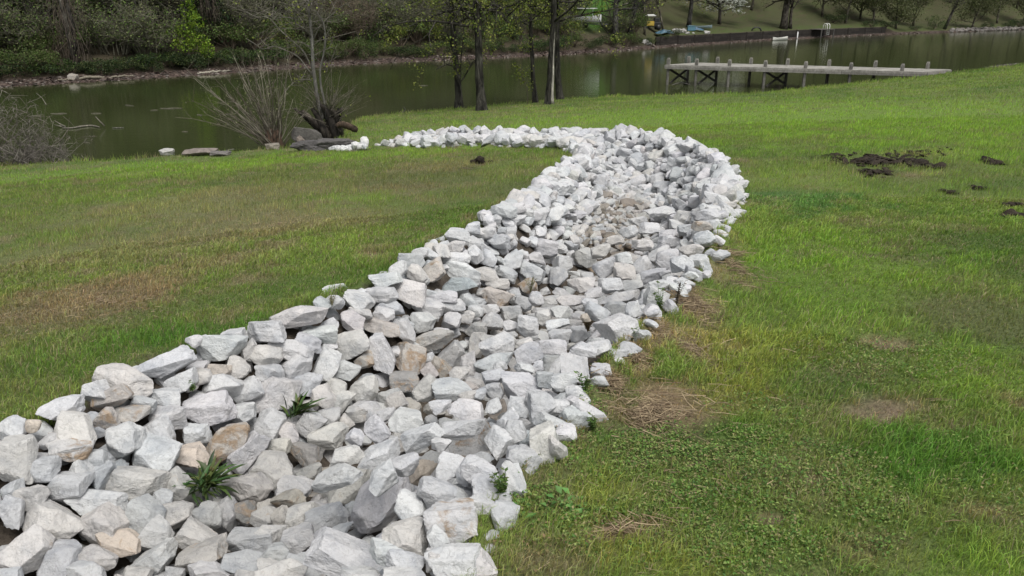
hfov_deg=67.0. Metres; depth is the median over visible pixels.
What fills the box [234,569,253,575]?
rock
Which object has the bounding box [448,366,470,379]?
rock
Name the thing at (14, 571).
rock
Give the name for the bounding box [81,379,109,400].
rock
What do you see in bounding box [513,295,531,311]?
rock
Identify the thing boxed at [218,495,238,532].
rock
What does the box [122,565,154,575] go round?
rock
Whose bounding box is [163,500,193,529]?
rock
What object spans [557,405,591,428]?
rock
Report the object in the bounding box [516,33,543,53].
green bush
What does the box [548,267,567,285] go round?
rock
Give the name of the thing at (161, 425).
rock
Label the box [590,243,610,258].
rock
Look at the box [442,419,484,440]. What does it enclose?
rock
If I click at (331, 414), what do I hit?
rock
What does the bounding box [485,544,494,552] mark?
rock
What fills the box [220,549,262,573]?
rock
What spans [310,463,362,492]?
rock
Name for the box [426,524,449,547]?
rock
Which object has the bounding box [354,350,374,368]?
rock
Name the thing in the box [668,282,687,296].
rock
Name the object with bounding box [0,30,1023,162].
lake water
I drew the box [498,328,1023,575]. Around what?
ground weeds
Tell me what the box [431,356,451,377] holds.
rock
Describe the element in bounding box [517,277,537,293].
rock
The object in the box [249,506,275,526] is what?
rock
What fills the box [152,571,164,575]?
rock
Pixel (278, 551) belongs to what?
rock
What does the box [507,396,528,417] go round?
rock
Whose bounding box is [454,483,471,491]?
rock
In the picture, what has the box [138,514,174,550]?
rock
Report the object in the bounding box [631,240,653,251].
rock
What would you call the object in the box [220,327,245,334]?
rock
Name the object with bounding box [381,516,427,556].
rock
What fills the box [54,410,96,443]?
rock
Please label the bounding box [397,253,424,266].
rock
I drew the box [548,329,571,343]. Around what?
rock
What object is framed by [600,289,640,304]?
rock
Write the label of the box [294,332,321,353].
rock
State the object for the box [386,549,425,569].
rock
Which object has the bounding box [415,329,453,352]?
rock
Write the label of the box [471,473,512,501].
rock
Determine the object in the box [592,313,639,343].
rock
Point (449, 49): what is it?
dark bush
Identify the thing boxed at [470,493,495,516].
rock
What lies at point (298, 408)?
broadleaf plant
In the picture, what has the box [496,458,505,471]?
rock
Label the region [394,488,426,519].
rock
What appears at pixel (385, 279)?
rock
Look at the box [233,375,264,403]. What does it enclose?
rock
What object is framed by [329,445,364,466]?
rock
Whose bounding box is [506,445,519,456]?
rock
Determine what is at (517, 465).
rock
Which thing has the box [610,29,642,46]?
green bush
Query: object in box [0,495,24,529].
rock
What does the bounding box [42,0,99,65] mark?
vine wrapped snag
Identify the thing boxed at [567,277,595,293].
rock
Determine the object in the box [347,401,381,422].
rock
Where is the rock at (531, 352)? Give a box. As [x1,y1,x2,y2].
[513,341,543,364]
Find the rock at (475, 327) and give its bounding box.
[464,322,486,336]
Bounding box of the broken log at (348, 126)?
[335,121,357,132]
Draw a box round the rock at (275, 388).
[251,376,301,413]
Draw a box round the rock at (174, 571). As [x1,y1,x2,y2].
[165,566,185,575]
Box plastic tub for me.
[687,26,694,30]
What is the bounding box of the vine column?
[197,0,219,21]
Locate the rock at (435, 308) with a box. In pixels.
[412,297,445,321]
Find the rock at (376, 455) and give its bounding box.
[357,436,400,469]
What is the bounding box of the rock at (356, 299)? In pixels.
[343,289,374,309]
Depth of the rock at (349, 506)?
3.81 m
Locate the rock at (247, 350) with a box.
[241,338,256,361]
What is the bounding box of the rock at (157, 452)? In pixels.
[132,431,182,471]
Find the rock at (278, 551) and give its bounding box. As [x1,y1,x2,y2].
[260,542,289,560]
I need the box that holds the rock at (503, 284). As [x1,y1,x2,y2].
[485,278,509,290]
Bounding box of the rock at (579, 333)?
[570,325,591,342]
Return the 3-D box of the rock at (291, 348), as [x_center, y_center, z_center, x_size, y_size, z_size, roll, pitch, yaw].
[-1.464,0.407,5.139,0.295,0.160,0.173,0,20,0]
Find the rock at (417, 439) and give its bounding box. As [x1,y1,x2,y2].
[400,422,443,453]
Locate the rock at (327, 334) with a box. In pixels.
[302,325,337,343]
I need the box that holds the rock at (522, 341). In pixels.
[514,337,532,350]
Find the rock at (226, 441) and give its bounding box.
[206,422,250,465]
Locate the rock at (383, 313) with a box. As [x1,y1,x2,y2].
[372,306,394,320]
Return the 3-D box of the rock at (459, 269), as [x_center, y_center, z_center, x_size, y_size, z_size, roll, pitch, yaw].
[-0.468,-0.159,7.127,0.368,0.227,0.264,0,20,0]
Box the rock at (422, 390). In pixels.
[411,373,435,401]
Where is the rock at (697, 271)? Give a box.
[684,265,702,281]
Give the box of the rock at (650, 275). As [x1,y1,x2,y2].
[640,268,665,284]
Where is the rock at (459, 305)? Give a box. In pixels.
[443,298,465,312]
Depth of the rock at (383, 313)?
5.80 m
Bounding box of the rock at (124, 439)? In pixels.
[105,421,146,457]
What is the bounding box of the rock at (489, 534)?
[484,529,499,540]
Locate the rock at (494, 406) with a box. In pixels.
[485,397,501,414]
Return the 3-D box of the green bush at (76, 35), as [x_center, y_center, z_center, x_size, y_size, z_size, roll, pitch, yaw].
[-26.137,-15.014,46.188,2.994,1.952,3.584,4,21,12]
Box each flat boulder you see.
[181,148,218,155]
[210,151,231,155]
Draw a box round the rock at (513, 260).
[503,249,523,268]
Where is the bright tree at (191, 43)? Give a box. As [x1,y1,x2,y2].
[165,0,215,64]
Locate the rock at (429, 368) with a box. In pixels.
[420,362,438,377]
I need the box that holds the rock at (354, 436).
[345,428,363,446]
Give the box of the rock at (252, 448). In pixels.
[226,430,270,475]
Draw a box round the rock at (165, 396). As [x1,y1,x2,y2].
[149,387,180,405]
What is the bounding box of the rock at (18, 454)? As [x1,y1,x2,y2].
[0,434,38,484]
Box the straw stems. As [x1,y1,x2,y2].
[619,234,955,530]
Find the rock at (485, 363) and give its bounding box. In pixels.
[474,352,512,372]
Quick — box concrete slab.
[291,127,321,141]
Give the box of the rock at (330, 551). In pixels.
[303,527,379,575]
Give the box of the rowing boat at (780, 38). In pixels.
[773,36,787,40]
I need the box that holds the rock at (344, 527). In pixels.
[332,521,353,532]
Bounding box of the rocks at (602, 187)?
[0,123,748,575]
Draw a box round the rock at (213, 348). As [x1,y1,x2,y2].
[198,335,247,361]
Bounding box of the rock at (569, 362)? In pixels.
[560,352,589,382]
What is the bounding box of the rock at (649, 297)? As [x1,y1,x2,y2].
[643,286,669,304]
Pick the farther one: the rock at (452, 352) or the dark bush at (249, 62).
the dark bush at (249, 62)
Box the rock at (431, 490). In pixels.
[417,476,457,504]
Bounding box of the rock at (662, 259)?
[655,249,678,269]
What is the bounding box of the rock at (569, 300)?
[556,294,585,306]
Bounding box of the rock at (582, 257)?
[572,247,596,267]
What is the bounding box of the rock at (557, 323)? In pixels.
[545,318,569,330]
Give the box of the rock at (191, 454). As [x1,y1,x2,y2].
[175,441,209,468]
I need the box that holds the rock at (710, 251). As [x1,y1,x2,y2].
[704,248,723,263]
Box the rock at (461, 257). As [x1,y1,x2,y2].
[442,252,470,263]
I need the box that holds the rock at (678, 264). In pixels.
[670,255,694,272]
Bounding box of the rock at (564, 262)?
[552,256,572,269]
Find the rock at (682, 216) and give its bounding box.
[673,210,690,223]
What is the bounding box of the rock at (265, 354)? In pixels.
[249,344,283,364]
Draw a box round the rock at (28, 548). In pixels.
[0,524,55,573]
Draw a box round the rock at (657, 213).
[644,206,675,219]
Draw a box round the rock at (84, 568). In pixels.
[66,560,106,575]
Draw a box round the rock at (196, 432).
[182,423,212,443]
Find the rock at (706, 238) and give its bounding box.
[692,230,716,247]
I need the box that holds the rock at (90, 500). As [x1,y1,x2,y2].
[63,488,127,514]
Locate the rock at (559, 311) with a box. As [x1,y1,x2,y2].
[550,305,571,318]
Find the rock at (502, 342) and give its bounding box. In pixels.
[478,331,514,356]
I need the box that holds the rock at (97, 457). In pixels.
[87,449,108,466]
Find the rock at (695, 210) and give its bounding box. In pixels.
[689,208,699,216]
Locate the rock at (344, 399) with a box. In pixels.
[334,390,355,414]
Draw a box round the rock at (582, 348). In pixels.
[569,341,597,357]
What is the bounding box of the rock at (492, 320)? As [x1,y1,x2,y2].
[482,312,502,329]
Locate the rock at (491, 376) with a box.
[481,368,504,384]
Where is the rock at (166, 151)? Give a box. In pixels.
[159,148,174,155]
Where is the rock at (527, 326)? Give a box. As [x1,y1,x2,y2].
[517,315,538,337]
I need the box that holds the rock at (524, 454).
[506,444,542,475]
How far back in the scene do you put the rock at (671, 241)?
8.38 m
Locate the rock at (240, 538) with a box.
[226,527,271,552]
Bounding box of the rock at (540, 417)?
[532,412,564,427]
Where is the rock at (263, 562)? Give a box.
[257,557,277,569]
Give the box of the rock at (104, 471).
[91,460,116,489]
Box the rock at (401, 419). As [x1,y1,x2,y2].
[388,406,423,432]
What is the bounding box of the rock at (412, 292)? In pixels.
[389,278,426,307]
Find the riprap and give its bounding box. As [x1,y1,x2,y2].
[949,26,1023,31]
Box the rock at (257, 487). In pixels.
[219,472,272,503]
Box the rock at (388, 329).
[364,317,399,337]
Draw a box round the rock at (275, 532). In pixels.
[254,524,286,542]
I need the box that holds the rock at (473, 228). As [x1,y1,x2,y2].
[465,221,479,235]
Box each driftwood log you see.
[79,76,104,79]
[106,75,133,78]
[197,70,216,73]
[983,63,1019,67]
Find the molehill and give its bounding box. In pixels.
[470,156,491,163]
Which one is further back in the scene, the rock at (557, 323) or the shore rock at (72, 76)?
the shore rock at (72, 76)
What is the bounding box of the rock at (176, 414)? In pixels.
[148,405,188,429]
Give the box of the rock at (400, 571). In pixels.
[383,566,425,575]
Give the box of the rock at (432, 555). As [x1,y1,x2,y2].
[425,548,439,572]
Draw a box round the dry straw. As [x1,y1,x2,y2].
[0,193,982,574]
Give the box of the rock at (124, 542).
[95,528,140,557]
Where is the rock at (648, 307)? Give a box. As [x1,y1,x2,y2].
[642,303,661,319]
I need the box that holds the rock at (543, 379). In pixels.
[536,371,553,388]
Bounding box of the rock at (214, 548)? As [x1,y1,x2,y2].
[175,532,228,573]
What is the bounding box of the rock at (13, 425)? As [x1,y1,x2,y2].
[0,415,26,439]
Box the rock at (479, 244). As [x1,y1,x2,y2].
[468,235,489,250]
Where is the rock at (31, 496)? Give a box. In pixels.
[12,484,50,511]
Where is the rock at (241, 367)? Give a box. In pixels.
[227,354,250,378]
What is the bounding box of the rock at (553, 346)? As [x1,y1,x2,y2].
[538,339,566,354]
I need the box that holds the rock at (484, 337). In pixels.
[480,334,492,341]
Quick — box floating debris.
[51,85,427,142]
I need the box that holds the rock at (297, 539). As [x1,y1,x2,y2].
[280,521,313,553]
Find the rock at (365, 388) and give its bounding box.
[349,375,378,401]
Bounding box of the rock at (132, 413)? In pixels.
[115,405,150,422]
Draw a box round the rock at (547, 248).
[534,238,557,257]
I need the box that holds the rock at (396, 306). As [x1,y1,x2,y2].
[373,301,404,314]
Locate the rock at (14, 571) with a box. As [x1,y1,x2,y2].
[0,566,23,575]
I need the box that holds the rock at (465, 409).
[447,398,483,419]
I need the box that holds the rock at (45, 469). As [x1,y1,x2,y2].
[30,455,61,482]
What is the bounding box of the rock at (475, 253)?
[467,245,483,264]
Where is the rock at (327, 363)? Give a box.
[312,343,341,382]
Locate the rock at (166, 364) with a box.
[135,345,197,378]
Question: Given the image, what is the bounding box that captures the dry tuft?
[582,320,593,331]
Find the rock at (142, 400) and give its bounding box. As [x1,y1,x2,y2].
[129,395,157,413]
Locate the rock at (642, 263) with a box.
[633,256,654,273]
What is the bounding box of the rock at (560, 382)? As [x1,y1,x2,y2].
[550,372,577,391]
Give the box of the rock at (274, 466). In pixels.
[247,450,293,491]
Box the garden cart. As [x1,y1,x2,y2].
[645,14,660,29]
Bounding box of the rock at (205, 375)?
[196,368,212,384]
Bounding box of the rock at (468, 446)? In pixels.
[446,418,490,457]
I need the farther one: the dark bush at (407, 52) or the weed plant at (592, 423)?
the dark bush at (407, 52)
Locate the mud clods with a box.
[820,147,1023,217]
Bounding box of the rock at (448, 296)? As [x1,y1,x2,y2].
[429,290,457,302]
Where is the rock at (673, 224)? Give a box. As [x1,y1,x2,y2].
[669,219,683,228]
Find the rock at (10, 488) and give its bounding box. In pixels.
[0,478,25,498]
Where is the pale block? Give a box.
[296,136,303,141]
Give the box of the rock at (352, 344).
[336,329,369,360]
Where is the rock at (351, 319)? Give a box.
[339,309,365,330]
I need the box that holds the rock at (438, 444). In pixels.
[431,437,451,451]
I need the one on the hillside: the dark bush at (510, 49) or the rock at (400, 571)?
the dark bush at (510, 49)
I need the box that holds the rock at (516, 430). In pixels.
[504,419,527,444]
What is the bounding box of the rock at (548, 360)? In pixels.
[542,354,559,371]
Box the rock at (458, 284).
[442,277,477,291]
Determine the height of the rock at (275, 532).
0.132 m
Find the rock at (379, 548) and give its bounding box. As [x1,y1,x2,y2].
[369,537,402,565]
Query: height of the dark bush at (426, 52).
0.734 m
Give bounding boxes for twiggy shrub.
[0,0,29,52]
[0,0,31,50]
[0,0,59,55]
[2,0,51,17]
[3,0,109,29]
[57,7,122,53]
[72,0,159,54]
[83,0,147,20]
[85,0,161,16]
[90,0,168,50]
[95,1,195,56]
[148,0,199,19]
[149,0,181,19]
[149,0,224,32]
[200,0,280,46]
[218,0,266,22]
[235,0,292,24]
[247,0,302,27]
[281,0,342,43]
[329,0,388,25]
[346,0,412,41]
[358,0,418,39]
[379,0,429,39]
[403,0,467,42]
[419,0,472,42]
[493,0,536,39]
[537,2,573,33]
[560,0,603,15]
[597,8,636,35]
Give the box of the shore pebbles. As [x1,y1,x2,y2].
[0,29,1020,87]
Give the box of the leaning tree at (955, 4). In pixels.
[942,0,972,29]
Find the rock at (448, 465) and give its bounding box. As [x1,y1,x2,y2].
[436,451,463,479]
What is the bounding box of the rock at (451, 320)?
[441,312,461,328]
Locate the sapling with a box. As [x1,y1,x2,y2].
[511,63,533,103]
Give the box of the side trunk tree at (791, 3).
[774,0,800,28]
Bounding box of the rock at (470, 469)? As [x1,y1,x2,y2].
[460,459,499,483]
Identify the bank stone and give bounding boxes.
[265,143,279,149]
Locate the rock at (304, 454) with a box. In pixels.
[290,442,324,466]
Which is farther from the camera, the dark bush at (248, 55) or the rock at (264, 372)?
the dark bush at (248, 55)
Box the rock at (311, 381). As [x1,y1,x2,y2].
[294,372,322,396]
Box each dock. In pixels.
[664,56,951,88]
[810,29,834,37]
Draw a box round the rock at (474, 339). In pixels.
[468,332,485,357]
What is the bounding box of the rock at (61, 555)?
[37,539,81,575]
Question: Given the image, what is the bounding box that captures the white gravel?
[328,136,368,151]
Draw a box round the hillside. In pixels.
[0,0,1023,86]
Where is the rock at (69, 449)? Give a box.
[45,432,94,461]
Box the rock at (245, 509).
[234,500,256,524]
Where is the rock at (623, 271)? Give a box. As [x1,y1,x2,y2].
[613,262,635,279]
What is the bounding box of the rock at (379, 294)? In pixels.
[365,286,398,303]
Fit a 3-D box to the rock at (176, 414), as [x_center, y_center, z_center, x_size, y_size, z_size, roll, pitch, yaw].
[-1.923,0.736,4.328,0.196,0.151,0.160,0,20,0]
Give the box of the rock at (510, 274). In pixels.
[495,265,517,283]
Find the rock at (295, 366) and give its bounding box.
[279,354,313,378]
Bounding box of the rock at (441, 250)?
[432,243,450,257]
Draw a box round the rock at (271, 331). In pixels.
[247,320,286,342]
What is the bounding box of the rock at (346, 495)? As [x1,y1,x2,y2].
[328,468,372,504]
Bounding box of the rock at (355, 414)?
[345,406,367,422]
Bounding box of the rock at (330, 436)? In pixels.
[307,422,348,449]
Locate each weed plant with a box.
[188,380,195,391]
[328,287,337,304]
[489,467,508,495]
[524,276,535,291]
[573,370,591,391]
[586,412,597,431]
[652,281,665,308]
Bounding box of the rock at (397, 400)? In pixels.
[384,391,408,408]
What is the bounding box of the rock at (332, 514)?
[304,501,348,532]
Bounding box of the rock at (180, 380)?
[163,366,198,392]
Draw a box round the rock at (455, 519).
[423,497,477,542]
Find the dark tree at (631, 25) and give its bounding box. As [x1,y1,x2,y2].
[627,0,649,36]
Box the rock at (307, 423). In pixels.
[295,408,327,437]
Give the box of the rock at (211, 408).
[182,390,237,425]
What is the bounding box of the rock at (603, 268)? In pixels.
[592,257,615,277]
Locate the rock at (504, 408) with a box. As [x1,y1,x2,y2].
[488,399,506,419]
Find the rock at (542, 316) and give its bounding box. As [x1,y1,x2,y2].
[535,308,550,326]
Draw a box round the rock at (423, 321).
[409,312,435,332]
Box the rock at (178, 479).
[167,466,200,501]
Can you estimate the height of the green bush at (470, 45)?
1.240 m
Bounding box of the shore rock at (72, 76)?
[67,73,78,80]
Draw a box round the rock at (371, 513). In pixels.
[348,476,411,533]
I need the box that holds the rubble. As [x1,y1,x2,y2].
[672,28,686,32]
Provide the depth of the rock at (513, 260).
7.83 m
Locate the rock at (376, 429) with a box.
[364,414,390,443]
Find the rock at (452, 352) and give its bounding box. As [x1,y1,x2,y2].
[438,340,465,367]
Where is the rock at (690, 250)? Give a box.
[678,244,704,256]
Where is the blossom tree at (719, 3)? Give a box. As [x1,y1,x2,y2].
[685,0,749,23]
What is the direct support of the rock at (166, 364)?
on the rocks at (602, 187)
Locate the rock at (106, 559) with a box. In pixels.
[78,544,118,570]
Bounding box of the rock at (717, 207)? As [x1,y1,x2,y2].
[705,204,721,210]
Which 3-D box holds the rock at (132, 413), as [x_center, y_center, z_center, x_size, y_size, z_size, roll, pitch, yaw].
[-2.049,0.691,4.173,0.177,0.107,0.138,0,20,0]
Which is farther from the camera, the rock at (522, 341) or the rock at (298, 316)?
the rock at (298, 316)
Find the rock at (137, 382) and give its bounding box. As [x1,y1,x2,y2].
[92,363,153,398]
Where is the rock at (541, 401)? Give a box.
[527,391,555,420]
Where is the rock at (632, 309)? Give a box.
[625,301,641,316]
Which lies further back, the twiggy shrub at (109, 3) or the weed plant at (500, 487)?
the twiggy shrub at (109, 3)
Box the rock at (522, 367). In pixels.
[513,362,534,374]
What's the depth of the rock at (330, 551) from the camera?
2.98 m
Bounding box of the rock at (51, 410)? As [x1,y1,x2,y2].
[35,394,85,419]
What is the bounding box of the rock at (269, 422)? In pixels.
[254,408,286,439]
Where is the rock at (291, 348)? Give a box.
[268,339,313,359]
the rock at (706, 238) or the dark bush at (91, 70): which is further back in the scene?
the dark bush at (91, 70)
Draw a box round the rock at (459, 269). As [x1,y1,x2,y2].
[445,261,480,284]
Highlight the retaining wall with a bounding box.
[655,27,885,45]
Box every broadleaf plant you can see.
[172,449,246,505]
[281,390,326,418]
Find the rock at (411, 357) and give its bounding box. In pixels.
[395,341,426,374]
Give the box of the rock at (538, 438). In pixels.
[529,420,558,463]
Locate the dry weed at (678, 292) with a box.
[675,280,686,303]
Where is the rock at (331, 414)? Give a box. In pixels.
[318,407,340,424]
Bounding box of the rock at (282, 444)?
[266,437,292,453]
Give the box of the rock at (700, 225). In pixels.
[691,221,713,231]
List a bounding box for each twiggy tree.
[631,0,664,35]
[638,0,663,29]
[812,0,854,17]
[817,0,861,23]
[833,0,889,18]
[851,0,898,21]
[872,0,921,28]
[889,0,934,25]
[944,0,1004,26]
[983,0,1018,22]
[1008,0,1023,19]
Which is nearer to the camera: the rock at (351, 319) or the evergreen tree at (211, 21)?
the rock at (351, 319)
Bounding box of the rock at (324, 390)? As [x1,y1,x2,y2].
[310,383,336,408]
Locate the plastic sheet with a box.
[655,29,673,33]
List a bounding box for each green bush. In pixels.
[0,45,56,69]
[0,50,20,71]
[1,50,40,77]
[7,26,85,54]
[9,10,65,51]
[14,48,60,74]
[38,21,106,51]
[44,0,106,21]
[116,0,163,9]
[136,18,201,49]
[197,21,245,50]
[215,46,249,63]
[222,16,296,50]
[249,8,308,40]
[252,20,304,40]
[259,31,295,51]
[263,40,287,60]
[269,35,309,59]
[286,41,309,58]
[294,39,330,61]
[307,9,356,42]
[307,14,360,42]
[308,40,332,60]
[318,44,340,59]
[323,36,368,58]
[339,18,381,41]
[346,37,369,55]
[354,39,379,59]
[366,40,387,54]
[377,42,397,55]
[379,24,410,45]
[391,17,435,44]
[417,16,448,40]
[420,40,447,54]
[442,33,472,49]
[459,21,490,40]
[464,10,515,39]
[464,37,482,52]
[467,40,495,51]
[485,10,519,36]
[485,17,518,39]
[485,35,511,49]
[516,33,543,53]
[522,18,547,35]
[549,12,590,36]
[559,33,576,50]
[561,18,590,34]
[565,34,584,46]
[610,0,647,21]
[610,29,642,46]
[619,12,650,35]
[926,15,946,29]
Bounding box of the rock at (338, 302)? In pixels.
[326,295,344,309]
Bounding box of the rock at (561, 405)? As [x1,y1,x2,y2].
[552,399,569,415]
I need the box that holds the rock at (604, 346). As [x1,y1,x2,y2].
[587,339,612,355]
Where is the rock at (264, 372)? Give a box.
[254,364,284,382]
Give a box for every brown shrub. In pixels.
[306,0,359,32]
[329,0,386,40]
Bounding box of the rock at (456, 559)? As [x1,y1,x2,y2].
[424,543,480,575]
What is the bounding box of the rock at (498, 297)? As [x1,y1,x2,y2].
[481,286,514,307]
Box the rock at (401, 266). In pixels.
[388,260,407,275]
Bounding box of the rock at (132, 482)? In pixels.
[105,466,170,500]
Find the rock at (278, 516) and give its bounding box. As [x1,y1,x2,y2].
[270,505,287,524]
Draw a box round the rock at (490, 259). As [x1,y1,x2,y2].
[480,248,497,267]
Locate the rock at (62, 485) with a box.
[46,471,95,501]
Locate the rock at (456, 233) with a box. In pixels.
[444,227,470,241]
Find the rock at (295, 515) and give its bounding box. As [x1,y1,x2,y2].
[284,502,319,528]
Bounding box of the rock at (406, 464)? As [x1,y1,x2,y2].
[392,452,418,476]
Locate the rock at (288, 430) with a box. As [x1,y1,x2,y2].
[278,421,299,442]
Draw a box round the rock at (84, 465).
[69,459,94,472]
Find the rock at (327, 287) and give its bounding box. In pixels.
[322,283,343,290]
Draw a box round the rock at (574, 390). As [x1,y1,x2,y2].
[565,384,590,403]
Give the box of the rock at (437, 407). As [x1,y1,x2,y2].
[428,399,451,414]
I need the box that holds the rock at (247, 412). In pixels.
[231,402,256,422]
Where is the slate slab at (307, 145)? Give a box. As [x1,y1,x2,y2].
[290,140,324,151]
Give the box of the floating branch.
[54,117,104,128]
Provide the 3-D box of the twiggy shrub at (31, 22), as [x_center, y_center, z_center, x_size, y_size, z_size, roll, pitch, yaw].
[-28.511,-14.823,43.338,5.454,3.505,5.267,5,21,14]
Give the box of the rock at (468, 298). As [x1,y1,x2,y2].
[459,292,478,310]
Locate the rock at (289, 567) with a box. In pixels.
[254,558,307,575]
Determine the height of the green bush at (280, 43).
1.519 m
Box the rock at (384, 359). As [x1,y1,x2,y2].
[368,332,395,374]
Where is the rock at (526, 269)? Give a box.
[516,259,546,282]
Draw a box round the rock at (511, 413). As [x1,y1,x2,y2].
[496,407,519,427]
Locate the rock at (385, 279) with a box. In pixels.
[368,272,402,286]
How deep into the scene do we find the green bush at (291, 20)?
55.05 m
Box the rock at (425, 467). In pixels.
[409,459,437,485]
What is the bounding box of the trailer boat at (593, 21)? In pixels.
[570,8,607,27]
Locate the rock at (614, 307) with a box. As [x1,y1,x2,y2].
[603,301,626,315]
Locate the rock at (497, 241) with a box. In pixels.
[487,234,509,249]
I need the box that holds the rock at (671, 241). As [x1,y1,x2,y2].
[656,235,681,248]
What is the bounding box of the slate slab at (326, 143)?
[316,138,356,149]
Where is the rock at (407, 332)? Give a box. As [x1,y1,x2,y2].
[392,318,415,343]
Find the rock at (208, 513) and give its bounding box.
[192,500,221,530]
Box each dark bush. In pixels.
[0,60,28,76]
[14,62,50,73]
[34,58,76,74]
[52,64,84,74]
[64,61,89,72]
[71,62,97,72]
[78,58,121,72]
[83,65,111,74]
[93,58,134,72]
[109,58,142,69]
[113,52,165,64]
[121,55,157,67]
[135,62,164,71]
[146,51,184,66]
[150,51,198,67]
[163,50,206,64]
[173,55,214,69]
[194,49,237,65]
[194,51,225,64]
[223,47,254,63]
[229,51,268,64]
[246,53,276,64]
[254,48,288,63]
[327,50,348,58]
[380,46,402,54]
[394,47,422,56]
[400,44,426,54]
[414,48,436,55]
[435,40,460,51]
[445,47,464,53]
[483,41,504,51]
[499,46,517,52]
[510,43,528,51]
[534,41,548,50]
[537,38,564,48]
[541,37,573,44]
[578,42,598,48]
[582,38,607,45]
[596,35,621,44]
[628,38,643,43]
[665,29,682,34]
[823,13,848,22]
[862,21,878,26]
[879,21,898,27]
[909,25,921,30]
[981,23,993,26]
[1000,22,1017,26]
[1008,19,1023,26]
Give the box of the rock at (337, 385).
[325,376,346,395]
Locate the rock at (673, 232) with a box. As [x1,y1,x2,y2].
[659,229,679,237]
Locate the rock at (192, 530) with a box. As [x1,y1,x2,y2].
[174,516,217,549]
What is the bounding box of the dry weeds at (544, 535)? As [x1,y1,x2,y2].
[493,366,640,575]
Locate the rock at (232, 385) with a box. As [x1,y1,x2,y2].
[202,373,243,398]
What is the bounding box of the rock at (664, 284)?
[648,279,669,290]
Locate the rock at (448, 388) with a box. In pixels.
[431,377,471,401]
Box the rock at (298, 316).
[269,305,327,328]
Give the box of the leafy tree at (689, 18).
[668,0,707,26]
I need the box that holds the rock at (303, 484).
[274,475,313,496]
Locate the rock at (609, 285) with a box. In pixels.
[598,277,623,293]
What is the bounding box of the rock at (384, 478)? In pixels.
[369,458,398,497]
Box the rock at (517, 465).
[499,463,524,478]
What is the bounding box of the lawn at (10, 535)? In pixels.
[0,65,1023,575]
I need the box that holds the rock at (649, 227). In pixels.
[639,222,659,233]
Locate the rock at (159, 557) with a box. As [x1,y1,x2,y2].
[130,537,177,574]
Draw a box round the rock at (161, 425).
[143,411,176,440]
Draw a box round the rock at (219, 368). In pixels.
[207,364,231,374]
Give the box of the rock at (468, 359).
[460,350,475,375]
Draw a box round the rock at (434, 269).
[423,257,445,281]
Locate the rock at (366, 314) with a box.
[348,307,372,319]
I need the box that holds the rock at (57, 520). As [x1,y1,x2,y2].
[22,498,82,539]
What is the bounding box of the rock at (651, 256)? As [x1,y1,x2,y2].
[647,245,670,261]
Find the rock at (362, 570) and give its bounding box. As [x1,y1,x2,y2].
[340,565,381,575]
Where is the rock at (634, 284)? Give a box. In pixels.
[618,274,643,291]
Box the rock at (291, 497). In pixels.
[270,488,305,507]
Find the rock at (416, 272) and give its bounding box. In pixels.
[405,263,427,282]
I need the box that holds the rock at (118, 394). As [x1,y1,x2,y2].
[90,383,133,410]
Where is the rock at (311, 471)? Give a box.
[295,462,321,478]
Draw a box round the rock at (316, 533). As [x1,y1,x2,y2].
[310,526,326,545]
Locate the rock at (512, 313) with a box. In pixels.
[500,305,522,321]
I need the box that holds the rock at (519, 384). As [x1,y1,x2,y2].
[501,371,541,398]
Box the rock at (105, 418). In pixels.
[93,407,120,429]
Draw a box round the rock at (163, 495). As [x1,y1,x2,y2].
[152,488,172,503]
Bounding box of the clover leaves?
[513,485,601,518]
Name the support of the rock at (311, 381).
on the rocks at (602, 187)
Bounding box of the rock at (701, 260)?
[689,254,712,271]
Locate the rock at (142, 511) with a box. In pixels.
[125,493,166,533]
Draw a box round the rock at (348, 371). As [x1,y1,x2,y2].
[335,360,360,380]
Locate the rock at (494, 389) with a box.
[485,382,503,399]
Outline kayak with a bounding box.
[689,25,711,28]
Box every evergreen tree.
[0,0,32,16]
[185,0,237,45]
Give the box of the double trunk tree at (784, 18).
[761,0,810,29]
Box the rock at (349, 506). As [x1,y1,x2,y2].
[344,501,354,517]
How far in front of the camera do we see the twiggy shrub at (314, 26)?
55.85 m
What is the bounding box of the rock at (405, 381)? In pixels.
[388,371,419,392]
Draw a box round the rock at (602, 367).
[589,363,611,376]
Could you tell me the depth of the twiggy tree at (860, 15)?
112.98 m
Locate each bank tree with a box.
[373,0,550,110]
[376,0,549,108]
[434,0,621,104]
[496,0,665,99]
[499,0,626,102]
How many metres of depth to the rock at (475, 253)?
7.42 m
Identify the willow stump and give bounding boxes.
[226,0,370,138]
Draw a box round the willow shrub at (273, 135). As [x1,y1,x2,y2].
[175,29,319,148]
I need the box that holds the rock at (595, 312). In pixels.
[585,301,610,321]
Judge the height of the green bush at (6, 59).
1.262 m
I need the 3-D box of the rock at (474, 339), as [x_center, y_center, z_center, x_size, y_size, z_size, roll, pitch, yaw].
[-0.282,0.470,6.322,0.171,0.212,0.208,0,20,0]
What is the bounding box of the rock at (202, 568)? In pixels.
[187,560,229,575]
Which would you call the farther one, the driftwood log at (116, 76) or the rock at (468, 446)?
the driftwood log at (116, 76)
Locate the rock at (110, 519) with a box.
[78,502,129,544]
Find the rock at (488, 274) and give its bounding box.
[476,266,498,281]
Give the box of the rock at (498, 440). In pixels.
[484,425,513,460]

